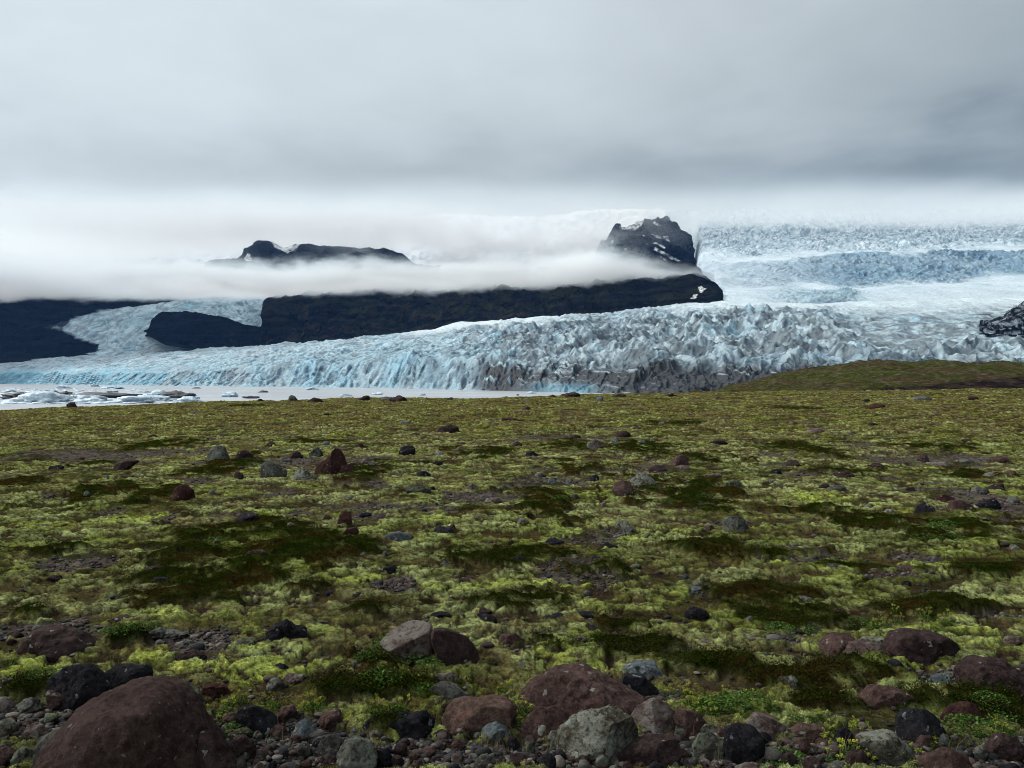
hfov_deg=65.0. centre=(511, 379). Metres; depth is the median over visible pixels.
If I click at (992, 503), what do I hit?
stone
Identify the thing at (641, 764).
cobble
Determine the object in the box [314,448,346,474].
rock
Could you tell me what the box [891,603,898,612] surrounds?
flowering plant
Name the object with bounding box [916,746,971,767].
rock
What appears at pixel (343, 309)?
hill
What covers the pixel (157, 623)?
flowering plant
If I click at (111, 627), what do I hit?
leafy shrub
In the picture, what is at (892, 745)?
rock
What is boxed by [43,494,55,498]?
stone
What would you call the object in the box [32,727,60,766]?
rock
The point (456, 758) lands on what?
cobble
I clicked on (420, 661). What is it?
leafy shrub
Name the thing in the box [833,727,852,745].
cobble
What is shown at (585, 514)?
leafy shrub
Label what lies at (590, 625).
stone
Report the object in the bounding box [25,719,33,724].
cobble
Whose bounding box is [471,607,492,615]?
stone
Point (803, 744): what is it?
cobble
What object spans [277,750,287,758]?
cobble
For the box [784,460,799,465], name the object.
stone
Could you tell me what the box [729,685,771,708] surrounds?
leafy shrub
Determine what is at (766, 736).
cobble
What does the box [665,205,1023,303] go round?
glacier
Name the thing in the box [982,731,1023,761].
cobble
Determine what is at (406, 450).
stone
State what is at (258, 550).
rock
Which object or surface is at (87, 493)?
stone
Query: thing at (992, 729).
flowering plant
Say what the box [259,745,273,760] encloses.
cobble
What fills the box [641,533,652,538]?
stone
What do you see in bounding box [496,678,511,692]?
flowering plant
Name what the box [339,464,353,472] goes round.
rock
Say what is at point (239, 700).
flowering plant
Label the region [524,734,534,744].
cobble
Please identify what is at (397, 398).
stone
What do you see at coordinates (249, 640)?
stone
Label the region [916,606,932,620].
flowering plant
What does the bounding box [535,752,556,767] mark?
cobble
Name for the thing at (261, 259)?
hill
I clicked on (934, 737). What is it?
flowering plant
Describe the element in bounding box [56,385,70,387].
ice floe
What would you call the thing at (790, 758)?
cobble
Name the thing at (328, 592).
stone
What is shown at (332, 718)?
cobble
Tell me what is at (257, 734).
cobble
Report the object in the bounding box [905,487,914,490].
stone
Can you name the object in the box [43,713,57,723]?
cobble
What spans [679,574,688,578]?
stone
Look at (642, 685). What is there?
rock
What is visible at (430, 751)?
cobble
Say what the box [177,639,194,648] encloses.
stone
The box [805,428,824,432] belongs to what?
stone
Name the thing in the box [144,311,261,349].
hill
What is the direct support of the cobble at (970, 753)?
on the ground at (990, 420)
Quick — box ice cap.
[38,208,733,275]
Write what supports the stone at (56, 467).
on the ground at (990, 420)
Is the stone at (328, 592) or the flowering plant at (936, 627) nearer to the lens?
the flowering plant at (936, 627)
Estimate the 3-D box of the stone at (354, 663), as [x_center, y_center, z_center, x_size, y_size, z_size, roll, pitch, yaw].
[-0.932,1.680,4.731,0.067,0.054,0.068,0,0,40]
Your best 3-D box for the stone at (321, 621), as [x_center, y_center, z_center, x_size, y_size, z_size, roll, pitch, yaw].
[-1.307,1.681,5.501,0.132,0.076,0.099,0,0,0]
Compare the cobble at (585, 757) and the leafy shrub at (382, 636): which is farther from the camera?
the leafy shrub at (382, 636)
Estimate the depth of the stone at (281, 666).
4.68 m
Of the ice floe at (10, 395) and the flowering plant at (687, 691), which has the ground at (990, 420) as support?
the flowering plant at (687, 691)
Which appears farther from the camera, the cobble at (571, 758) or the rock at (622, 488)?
the rock at (622, 488)
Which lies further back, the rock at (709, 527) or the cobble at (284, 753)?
the rock at (709, 527)
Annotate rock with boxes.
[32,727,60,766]
[105,663,152,688]
[113,460,138,469]
[171,484,195,500]
[183,680,205,705]
[197,730,236,767]
[201,683,232,700]
[205,445,229,460]
[229,735,256,758]
[235,450,253,458]
[235,704,276,740]
[245,549,266,554]
[260,460,286,477]
[263,619,309,641]
[291,467,317,480]
[291,718,315,741]
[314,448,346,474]
[316,733,341,756]
[336,735,377,767]
[337,511,351,525]
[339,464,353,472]
[342,527,358,535]
[362,709,435,740]
[384,531,412,540]
[429,681,465,700]
[435,672,460,681]
[437,424,458,432]
[465,483,478,489]
[481,721,510,743]
[498,632,523,644]
[501,418,524,421]
[520,705,568,741]
[587,439,603,447]
[612,480,633,495]
[615,520,633,533]
[617,732,681,767]
[620,673,657,696]
[622,660,663,677]
[630,472,655,486]
[631,697,674,733]
[671,455,688,465]
[672,708,706,736]
[692,731,723,761]
[700,724,715,732]
[704,525,714,530]
[722,516,748,531]
[746,711,788,739]
[777,675,798,689]
[789,722,832,740]
[855,728,914,764]
[858,636,883,645]
[858,684,918,709]
[885,658,903,666]
[914,502,935,513]
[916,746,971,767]
[936,494,954,501]
[940,701,981,723]
[947,500,974,509]
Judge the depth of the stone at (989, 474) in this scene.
13.58 m
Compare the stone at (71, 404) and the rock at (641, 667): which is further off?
the stone at (71, 404)
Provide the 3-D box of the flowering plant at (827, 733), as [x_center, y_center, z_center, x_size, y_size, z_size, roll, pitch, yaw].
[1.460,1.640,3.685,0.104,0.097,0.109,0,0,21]
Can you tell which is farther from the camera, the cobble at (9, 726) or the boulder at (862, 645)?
the boulder at (862, 645)
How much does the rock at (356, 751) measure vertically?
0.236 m
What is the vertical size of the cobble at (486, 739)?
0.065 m
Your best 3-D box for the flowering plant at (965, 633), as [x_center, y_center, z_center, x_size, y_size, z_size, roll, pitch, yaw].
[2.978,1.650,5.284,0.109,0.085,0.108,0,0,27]
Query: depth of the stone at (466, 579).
6.64 m
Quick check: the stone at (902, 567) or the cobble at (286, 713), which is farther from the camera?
the stone at (902, 567)
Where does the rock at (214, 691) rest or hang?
on the ground at (990, 420)
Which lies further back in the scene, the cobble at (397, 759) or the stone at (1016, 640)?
the stone at (1016, 640)
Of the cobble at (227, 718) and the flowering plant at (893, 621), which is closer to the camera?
the cobble at (227, 718)
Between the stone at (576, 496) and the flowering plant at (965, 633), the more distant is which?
the stone at (576, 496)
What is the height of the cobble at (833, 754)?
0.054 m
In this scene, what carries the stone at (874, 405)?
on the ground at (990, 420)
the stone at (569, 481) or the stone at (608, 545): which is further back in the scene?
the stone at (569, 481)
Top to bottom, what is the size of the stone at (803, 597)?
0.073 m
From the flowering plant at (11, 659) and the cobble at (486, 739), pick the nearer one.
the cobble at (486, 739)
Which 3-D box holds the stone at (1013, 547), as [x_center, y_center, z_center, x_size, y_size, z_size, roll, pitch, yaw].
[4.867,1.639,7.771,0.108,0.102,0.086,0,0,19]
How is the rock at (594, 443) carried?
on the ground at (990, 420)
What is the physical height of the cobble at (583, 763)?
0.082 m
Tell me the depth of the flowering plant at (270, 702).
4.07 m
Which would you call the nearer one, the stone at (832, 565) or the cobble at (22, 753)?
the cobble at (22, 753)
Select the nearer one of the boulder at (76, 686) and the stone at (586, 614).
the boulder at (76, 686)
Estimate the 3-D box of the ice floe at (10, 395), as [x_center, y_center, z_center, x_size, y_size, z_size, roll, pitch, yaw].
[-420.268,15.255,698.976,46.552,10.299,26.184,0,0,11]
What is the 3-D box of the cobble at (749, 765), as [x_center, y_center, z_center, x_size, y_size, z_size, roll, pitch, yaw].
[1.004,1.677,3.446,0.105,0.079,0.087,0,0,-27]
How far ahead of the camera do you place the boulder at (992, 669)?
4.24 m
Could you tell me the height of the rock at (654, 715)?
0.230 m
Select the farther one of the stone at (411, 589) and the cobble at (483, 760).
the stone at (411, 589)
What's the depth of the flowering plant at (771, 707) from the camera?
4.06 m
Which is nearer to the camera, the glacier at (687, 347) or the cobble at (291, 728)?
the cobble at (291, 728)
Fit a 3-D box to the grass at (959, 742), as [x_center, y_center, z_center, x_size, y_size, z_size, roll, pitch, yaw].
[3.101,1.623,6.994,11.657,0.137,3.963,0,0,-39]
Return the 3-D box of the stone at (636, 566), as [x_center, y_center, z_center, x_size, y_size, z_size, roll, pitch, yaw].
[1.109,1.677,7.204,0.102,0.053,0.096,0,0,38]
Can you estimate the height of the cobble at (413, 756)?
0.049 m
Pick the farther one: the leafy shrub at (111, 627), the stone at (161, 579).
the stone at (161, 579)
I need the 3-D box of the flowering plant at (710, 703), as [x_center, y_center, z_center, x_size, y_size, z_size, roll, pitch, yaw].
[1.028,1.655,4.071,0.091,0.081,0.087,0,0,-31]
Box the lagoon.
[0,384,613,409]
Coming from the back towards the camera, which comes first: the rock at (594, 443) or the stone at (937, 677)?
the rock at (594, 443)
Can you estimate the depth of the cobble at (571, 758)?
3.56 m
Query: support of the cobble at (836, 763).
on the ground at (990, 420)
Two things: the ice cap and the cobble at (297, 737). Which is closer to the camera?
the cobble at (297, 737)
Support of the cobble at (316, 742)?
on the ground at (990, 420)
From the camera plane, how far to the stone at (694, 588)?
6.40 m
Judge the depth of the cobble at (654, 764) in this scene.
3.43 m
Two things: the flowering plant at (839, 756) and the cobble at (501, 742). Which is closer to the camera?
the flowering plant at (839, 756)
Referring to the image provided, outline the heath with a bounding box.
[0,429,1023,726]
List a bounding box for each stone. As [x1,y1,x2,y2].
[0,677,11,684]
[3,631,23,640]
[6,638,16,645]
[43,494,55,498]
[46,575,61,581]
[48,465,63,469]
[66,402,76,407]
[70,619,89,627]
[83,491,90,496]
[113,614,132,622]
[146,564,163,570]
[149,627,166,639]
[150,577,171,581]
[164,629,188,637]
[174,649,206,660]
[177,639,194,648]
[213,642,231,650]
[233,472,243,478]
[235,637,256,645]
[236,512,259,522]
[266,441,275,446]
[266,677,283,689]
[275,663,287,669]
[280,456,291,461]
[282,672,306,684]
[288,395,297,400]
[289,451,302,458]
[307,397,322,401]
[309,447,322,456]
[315,620,328,623]
[322,515,331,519]
[324,590,334,595]
[351,660,359,667]
[352,592,362,596]
[358,395,369,399]
[359,512,371,517]
[361,459,369,463]
[379,565,397,573]
[382,551,388,556]
[389,395,406,401]
[393,578,404,583]
[398,446,415,455]
[400,420,409,423]
[404,588,417,592]
[405,483,431,493]
[416,471,430,476]
[428,611,452,617]
[433,461,442,465]
[433,526,453,532]
[434,450,444,454]
[440,560,451,566]
[460,575,475,582]
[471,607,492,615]
[479,614,497,623]
[484,497,500,503]
[511,555,523,559]
[513,441,521,445]
[517,518,526,523]
[518,661,525,666]
[522,406,531,409]
[524,451,537,456]
[534,473,543,476]
[545,537,563,544]
[545,612,563,618]
[547,479,556,483]
[562,392,580,396]
[565,479,572,483]
[570,435,580,437]
[570,494,578,498]
[578,611,593,618]
[579,590,590,595]
[585,622,600,629]
[590,474,598,481]
[603,542,617,547]
[612,394,625,396]
[614,431,630,436]
[630,564,641,568]
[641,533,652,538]
[648,465,665,471]
[677,465,690,470]
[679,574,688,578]
[684,606,709,620]
[690,586,701,591]
[699,638,713,642]
[704,473,721,476]
[710,439,727,444]
[725,480,741,486]
[771,469,781,473]
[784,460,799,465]
[799,595,812,600]
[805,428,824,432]
[818,483,829,487]
[827,484,846,491]
[827,563,838,566]
[834,470,854,477]
[864,503,873,507]
[866,463,883,467]
[868,403,884,408]
[884,509,894,512]
[895,565,913,570]
[901,581,911,585]
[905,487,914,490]
[912,396,931,400]
[917,454,928,461]
[925,673,952,684]
[926,462,949,465]
[944,671,954,678]
[955,459,973,463]
[968,396,978,399]
[970,486,989,494]
[975,498,1000,509]
[983,472,995,476]
[986,456,1009,462]
[986,483,1006,490]
[1002,636,1021,644]
[1003,470,1016,473]
[1006,496,1019,502]
[1009,544,1019,549]
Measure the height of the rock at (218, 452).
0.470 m
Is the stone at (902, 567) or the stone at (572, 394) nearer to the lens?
the stone at (902, 567)
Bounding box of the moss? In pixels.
[0,475,1023,767]
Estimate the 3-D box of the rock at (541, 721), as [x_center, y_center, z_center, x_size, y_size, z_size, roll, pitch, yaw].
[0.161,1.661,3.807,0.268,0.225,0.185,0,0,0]
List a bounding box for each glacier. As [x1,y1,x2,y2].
[0,298,1023,392]
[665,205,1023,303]
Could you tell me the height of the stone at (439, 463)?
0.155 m
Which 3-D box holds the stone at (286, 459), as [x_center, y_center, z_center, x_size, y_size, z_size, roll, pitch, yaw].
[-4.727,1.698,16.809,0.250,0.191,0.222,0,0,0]
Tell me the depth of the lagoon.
1073.52 m
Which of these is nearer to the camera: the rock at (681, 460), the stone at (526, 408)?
the rock at (681, 460)
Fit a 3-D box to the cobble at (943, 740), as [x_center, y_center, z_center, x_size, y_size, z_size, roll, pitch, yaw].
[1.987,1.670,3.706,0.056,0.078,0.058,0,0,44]
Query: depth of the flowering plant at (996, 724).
3.82 m
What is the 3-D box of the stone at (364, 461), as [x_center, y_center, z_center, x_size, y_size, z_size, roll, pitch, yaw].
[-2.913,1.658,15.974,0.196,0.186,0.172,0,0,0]
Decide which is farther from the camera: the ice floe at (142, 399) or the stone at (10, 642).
the ice floe at (142, 399)
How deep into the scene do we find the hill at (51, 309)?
4587.41 m
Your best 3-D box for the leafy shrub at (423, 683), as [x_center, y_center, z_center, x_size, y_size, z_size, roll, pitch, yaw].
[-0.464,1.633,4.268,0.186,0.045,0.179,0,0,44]
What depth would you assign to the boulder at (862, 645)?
4.84 m
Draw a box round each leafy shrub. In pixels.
[24,667,58,679]
[100,622,140,635]
[122,620,153,633]
[202,537,227,543]
[222,720,252,737]
[352,666,404,687]
[353,647,381,661]
[366,643,391,656]
[374,633,387,647]
[390,652,434,662]
[410,682,437,695]
[415,658,444,669]
[551,494,568,499]
[581,513,596,517]
[691,694,725,715]
[695,693,739,715]
[716,695,753,712]
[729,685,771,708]
[763,621,796,633]
[767,746,806,767]
[793,623,829,635]
[848,616,877,627]
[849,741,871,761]
[909,532,940,540]
[920,522,951,531]
[928,517,948,521]
[934,520,960,527]
[939,532,969,540]
[941,712,999,738]
[964,690,1012,706]
[978,706,1018,723]
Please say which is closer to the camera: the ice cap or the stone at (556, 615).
the stone at (556, 615)
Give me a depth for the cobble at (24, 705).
4.10 m
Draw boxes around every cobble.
[0,696,16,711]
[0,718,18,736]
[0,741,10,748]
[0,746,14,765]
[6,715,16,721]
[10,746,32,765]
[15,697,42,712]
[23,722,49,738]
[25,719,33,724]
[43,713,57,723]
[46,690,63,710]
[221,712,236,723]
[236,758,248,767]
[238,752,249,762]
[252,730,262,739]
[253,762,265,767]
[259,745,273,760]
[268,760,276,767]
[270,724,288,737]
[277,704,299,723]
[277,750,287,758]
[289,726,295,732]
[290,734,300,742]
[295,741,311,758]
[301,759,312,767]
[311,737,320,747]
[315,756,323,763]
[319,709,342,731]
[323,755,336,765]
[369,730,382,737]
[376,747,391,767]
[391,743,407,756]
[391,755,403,765]
[403,761,410,767]
[408,752,417,762]
[409,742,417,749]
[412,760,422,767]
[422,745,437,757]
[433,729,452,738]
[451,739,465,749]
[451,753,461,763]
[451,763,459,767]
[466,731,471,740]
[468,753,478,758]
[473,732,480,738]
[475,753,494,767]
[480,735,491,743]
[497,739,505,746]
[507,736,519,750]
[510,753,535,767]
[522,741,534,753]
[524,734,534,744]
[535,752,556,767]
[548,730,556,748]
[553,749,566,759]
[568,756,574,762]
[578,755,588,763]
[578,759,593,767]
[593,754,608,767]
[622,761,632,767]
[635,761,646,766]
[648,761,663,767]
[675,727,685,734]
[679,734,689,742]
[681,748,688,757]
[685,757,697,767]
[699,761,708,766]
[711,760,720,767]
[716,725,726,736]
[734,762,758,767]
[760,732,771,745]
[777,740,785,745]
[779,751,798,765]
[792,737,810,755]
[802,756,821,767]
[815,737,831,743]
[816,754,822,760]
[828,752,836,760]
[828,760,845,767]
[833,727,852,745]
[845,748,871,765]
[852,729,868,739]
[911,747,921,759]
[915,735,931,746]
[938,733,948,747]
[967,751,973,757]
[972,762,982,767]
[973,745,988,759]
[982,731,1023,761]
[999,763,1019,767]
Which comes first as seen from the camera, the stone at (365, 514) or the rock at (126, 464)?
the stone at (365, 514)
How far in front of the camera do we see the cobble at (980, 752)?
3.57 m
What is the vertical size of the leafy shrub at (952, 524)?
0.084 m
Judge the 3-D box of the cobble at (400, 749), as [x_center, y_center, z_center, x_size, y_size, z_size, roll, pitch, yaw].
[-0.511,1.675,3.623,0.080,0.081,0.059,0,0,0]
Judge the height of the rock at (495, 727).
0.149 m
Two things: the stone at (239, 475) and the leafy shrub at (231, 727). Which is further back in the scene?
the stone at (239, 475)
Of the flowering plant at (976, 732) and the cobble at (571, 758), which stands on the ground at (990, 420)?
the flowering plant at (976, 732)
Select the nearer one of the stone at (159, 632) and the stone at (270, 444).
the stone at (159, 632)
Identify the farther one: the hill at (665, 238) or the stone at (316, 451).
the hill at (665, 238)
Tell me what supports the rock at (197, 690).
on the ground at (990, 420)
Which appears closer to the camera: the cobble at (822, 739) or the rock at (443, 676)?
the cobble at (822, 739)
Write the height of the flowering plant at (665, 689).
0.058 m
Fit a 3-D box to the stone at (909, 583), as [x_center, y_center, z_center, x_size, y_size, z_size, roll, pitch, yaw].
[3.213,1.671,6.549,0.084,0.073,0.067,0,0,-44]
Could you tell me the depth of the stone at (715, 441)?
20.27 m
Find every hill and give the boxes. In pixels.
[0,251,336,362]
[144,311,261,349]
[204,240,439,279]
[258,260,723,345]
[591,216,695,265]
[690,359,1023,392]
[979,301,1023,335]
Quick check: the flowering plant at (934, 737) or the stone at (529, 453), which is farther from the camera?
the stone at (529, 453)
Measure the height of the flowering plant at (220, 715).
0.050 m
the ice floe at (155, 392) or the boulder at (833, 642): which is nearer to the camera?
the boulder at (833, 642)
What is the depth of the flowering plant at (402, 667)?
4.39 m
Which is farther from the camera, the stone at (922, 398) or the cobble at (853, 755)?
the stone at (922, 398)
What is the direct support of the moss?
on the ground at (990, 420)
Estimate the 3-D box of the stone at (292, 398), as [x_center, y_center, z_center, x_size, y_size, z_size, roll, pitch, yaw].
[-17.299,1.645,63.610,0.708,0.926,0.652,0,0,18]
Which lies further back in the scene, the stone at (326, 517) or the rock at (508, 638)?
the stone at (326, 517)
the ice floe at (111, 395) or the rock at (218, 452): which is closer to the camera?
the rock at (218, 452)
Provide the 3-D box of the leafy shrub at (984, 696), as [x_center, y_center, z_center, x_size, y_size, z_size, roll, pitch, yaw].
[2.401,1.594,4.039,0.197,0.050,0.205,0,0,-27]
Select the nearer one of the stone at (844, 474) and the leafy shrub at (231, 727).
the leafy shrub at (231, 727)
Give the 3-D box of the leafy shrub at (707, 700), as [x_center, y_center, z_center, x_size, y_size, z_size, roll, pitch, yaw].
[1.069,1.658,4.132,0.263,0.064,0.253,0,0,-16]
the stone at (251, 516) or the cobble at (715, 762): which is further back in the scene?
the stone at (251, 516)
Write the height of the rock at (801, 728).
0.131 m
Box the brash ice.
[0,387,196,403]
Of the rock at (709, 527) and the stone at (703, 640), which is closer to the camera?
the stone at (703, 640)
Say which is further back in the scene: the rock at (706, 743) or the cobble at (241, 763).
the rock at (706, 743)
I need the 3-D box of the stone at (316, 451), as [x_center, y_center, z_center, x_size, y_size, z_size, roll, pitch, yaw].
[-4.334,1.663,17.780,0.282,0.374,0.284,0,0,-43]
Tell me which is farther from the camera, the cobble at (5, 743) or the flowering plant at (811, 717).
the flowering plant at (811, 717)
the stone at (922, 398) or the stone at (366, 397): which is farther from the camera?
the stone at (366, 397)
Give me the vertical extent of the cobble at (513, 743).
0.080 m
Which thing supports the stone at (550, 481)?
on the ground at (990, 420)
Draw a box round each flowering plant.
[1,651,16,665]
[148,613,162,625]
[206,696,235,714]
[216,712,225,723]
[221,694,238,707]
[231,689,250,706]
[261,690,278,709]
[273,695,287,709]
[304,691,321,712]
[314,695,329,710]
[363,693,386,712]
[385,693,409,710]
[392,662,409,677]
[467,734,482,747]
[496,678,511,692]
[514,710,527,730]
[515,695,533,717]
[664,683,675,696]
[677,682,691,695]
[683,691,700,708]
[691,697,709,714]
[708,698,723,714]
[719,685,729,696]
[764,695,780,711]
[787,705,802,720]
[800,707,817,722]
[816,708,824,719]
[819,727,838,743]
[822,735,859,754]
[824,718,837,733]
[824,742,845,762]
[838,717,868,731]
[851,715,871,729]
[863,746,876,762]
[866,620,876,629]
[873,617,883,628]
[878,614,888,623]
[879,617,891,627]
[890,612,905,624]
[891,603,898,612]
[903,741,922,762]
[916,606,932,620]
[927,736,937,751]
[928,619,941,631]
[937,608,953,624]
[957,625,971,636]
[973,725,986,737]
[984,721,1005,737]
[986,713,1000,728]
[997,718,1015,736]
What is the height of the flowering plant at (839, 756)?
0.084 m
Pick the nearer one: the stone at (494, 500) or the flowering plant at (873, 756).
the flowering plant at (873, 756)
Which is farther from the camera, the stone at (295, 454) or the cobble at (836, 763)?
the stone at (295, 454)
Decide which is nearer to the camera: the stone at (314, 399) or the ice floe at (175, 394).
the stone at (314, 399)
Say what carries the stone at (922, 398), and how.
on the ground at (990, 420)
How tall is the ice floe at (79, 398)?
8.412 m
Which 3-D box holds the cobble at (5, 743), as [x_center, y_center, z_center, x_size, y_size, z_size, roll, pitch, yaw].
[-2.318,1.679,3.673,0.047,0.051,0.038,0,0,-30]
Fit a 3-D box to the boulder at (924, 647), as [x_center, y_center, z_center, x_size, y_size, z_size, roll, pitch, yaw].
[2.512,1.663,4.940,0.506,0.269,0.354,0,0,-32]
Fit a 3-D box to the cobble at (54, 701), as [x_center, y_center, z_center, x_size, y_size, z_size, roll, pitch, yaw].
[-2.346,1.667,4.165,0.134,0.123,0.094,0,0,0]
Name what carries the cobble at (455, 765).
on the ground at (990, 420)
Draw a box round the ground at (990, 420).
[0,388,1023,767]
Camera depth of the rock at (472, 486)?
12.23 m
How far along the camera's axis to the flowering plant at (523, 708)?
3.96 m
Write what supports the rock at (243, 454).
on the ground at (990, 420)
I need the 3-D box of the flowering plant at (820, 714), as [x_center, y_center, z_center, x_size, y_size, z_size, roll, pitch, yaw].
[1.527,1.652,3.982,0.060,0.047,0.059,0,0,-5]
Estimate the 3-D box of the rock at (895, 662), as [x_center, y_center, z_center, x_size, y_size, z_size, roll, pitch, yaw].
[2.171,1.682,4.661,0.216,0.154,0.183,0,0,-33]
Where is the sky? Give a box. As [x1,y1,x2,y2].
[0,0,1023,257]
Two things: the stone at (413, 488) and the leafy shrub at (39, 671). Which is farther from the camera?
the stone at (413, 488)
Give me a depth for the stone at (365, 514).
10.01 m
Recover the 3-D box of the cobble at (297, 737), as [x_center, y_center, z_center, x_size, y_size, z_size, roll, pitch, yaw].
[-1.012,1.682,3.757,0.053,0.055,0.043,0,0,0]
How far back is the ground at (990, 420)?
8.72 m
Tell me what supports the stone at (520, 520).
on the ground at (990, 420)
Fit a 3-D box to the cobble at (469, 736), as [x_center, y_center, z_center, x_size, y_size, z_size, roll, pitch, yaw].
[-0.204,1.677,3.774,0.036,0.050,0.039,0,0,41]
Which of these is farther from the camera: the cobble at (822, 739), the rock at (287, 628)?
the rock at (287, 628)
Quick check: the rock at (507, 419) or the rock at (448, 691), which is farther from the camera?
the rock at (507, 419)
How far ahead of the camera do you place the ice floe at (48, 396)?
585.28 m
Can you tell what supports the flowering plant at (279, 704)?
on the ground at (990, 420)
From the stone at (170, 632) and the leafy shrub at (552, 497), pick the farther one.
the leafy shrub at (552, 497)
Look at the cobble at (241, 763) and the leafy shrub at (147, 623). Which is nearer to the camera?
the cobble at (241, 763)
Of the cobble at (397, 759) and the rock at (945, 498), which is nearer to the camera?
the cobble at (397, 759)
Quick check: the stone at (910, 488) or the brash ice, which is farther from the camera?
the brash ice
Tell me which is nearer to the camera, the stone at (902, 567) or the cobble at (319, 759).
the cobble at (319, 759)
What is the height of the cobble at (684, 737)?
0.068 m
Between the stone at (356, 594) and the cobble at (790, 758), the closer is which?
the cobble at (790, 758)
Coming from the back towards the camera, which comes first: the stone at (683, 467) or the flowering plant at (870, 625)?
the stone at (683, 467)
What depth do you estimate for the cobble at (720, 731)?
3.78 m
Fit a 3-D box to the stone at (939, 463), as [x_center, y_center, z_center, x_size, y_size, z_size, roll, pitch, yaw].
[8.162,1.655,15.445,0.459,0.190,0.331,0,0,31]
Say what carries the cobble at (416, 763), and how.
on the ground at (990, 420)
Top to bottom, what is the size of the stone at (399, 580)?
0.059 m
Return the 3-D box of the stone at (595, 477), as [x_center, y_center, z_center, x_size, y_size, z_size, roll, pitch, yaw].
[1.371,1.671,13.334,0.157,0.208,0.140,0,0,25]
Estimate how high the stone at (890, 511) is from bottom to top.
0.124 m
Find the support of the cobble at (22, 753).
on the ground at (990, 420)
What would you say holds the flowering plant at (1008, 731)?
on the ground at (990, 420)
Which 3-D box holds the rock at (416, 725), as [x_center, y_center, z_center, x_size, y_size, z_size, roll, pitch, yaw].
[-0.540,1.677,3.845,0.351,0.220,0.237,0,0,13]
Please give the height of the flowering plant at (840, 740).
0.100 m
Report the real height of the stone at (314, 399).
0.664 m
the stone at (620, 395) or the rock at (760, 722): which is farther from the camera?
the stone at (620, 395)
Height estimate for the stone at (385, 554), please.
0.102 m
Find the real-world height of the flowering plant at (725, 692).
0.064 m
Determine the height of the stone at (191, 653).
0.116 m
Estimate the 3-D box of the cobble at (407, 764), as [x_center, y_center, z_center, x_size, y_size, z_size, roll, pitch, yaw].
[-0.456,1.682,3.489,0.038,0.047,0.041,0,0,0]
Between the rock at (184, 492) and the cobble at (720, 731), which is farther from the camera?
the rock at (184, 492)
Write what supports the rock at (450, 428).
on the ground at (990, 420)
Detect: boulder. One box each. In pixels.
[16,624,98,662]
[33,675,225,767]
[47,663,112,710]
[380,620,432,661]
[430,628,479,665]
[442,694,517,734]
[517,662,646,716]
[554,705,637,762]
[723,722,764,764]
[818,632,854,657]
[842,639,891,657]
[882,628,960,666]
[893,707,945,747]
[953,654,1023,700]
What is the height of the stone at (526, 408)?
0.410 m
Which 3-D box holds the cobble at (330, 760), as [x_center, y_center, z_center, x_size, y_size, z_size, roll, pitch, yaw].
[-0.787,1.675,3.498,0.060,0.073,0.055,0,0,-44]
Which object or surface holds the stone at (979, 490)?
on the ground at (990, 420)
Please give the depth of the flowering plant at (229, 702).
4.11 m
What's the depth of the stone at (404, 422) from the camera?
29.77 m
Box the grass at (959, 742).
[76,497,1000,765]
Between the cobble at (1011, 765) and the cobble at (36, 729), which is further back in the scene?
the cobble at (36, 729)
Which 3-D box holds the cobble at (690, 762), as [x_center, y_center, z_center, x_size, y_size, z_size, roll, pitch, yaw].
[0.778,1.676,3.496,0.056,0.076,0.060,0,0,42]
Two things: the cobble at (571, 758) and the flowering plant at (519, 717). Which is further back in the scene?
the flowering plant at (519, 717)
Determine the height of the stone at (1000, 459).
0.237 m
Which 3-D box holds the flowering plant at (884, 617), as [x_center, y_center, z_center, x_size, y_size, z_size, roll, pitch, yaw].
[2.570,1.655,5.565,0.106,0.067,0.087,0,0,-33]
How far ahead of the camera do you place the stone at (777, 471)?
14.13 m
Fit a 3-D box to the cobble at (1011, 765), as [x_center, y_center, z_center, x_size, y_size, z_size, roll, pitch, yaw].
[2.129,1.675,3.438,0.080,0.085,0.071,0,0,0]
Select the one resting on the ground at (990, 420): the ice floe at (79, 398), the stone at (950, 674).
the stone at (950, 674)
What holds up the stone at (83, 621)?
on the ground at (990, 420)
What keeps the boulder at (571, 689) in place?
on the ground at (990, 420)
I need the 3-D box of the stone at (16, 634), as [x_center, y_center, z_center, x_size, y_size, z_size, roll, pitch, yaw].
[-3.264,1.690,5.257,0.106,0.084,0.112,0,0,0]
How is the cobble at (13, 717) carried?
on the ground at (990, 420)
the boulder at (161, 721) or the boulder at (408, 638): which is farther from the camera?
the boulder at (408, 638)
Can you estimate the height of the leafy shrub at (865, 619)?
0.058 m
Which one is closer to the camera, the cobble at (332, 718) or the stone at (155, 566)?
the cobble at (332, 718)
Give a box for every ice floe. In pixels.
[0,392,26,398]
[1,390,19,392]
[11,391,70,402]
[54,391,72,394]
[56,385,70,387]
[66,395,111,402]
[69,392,142,398]
[98,386,123,388]
[105,396,155,402]
[138,395,177,400]
[143,390,164,394]
[158,390,195,397]
[177,396,201,401]
[221,391,237,396]
[242,396,259,398]
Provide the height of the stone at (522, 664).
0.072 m
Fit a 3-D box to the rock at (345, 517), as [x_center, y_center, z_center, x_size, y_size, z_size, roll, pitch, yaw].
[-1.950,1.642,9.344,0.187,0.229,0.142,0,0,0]
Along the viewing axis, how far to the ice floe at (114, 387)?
1492.54 m
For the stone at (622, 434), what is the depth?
23.30 m
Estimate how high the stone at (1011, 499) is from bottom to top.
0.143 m
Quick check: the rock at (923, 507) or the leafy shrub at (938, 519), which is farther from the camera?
the rock at (923, 507)
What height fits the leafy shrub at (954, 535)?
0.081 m

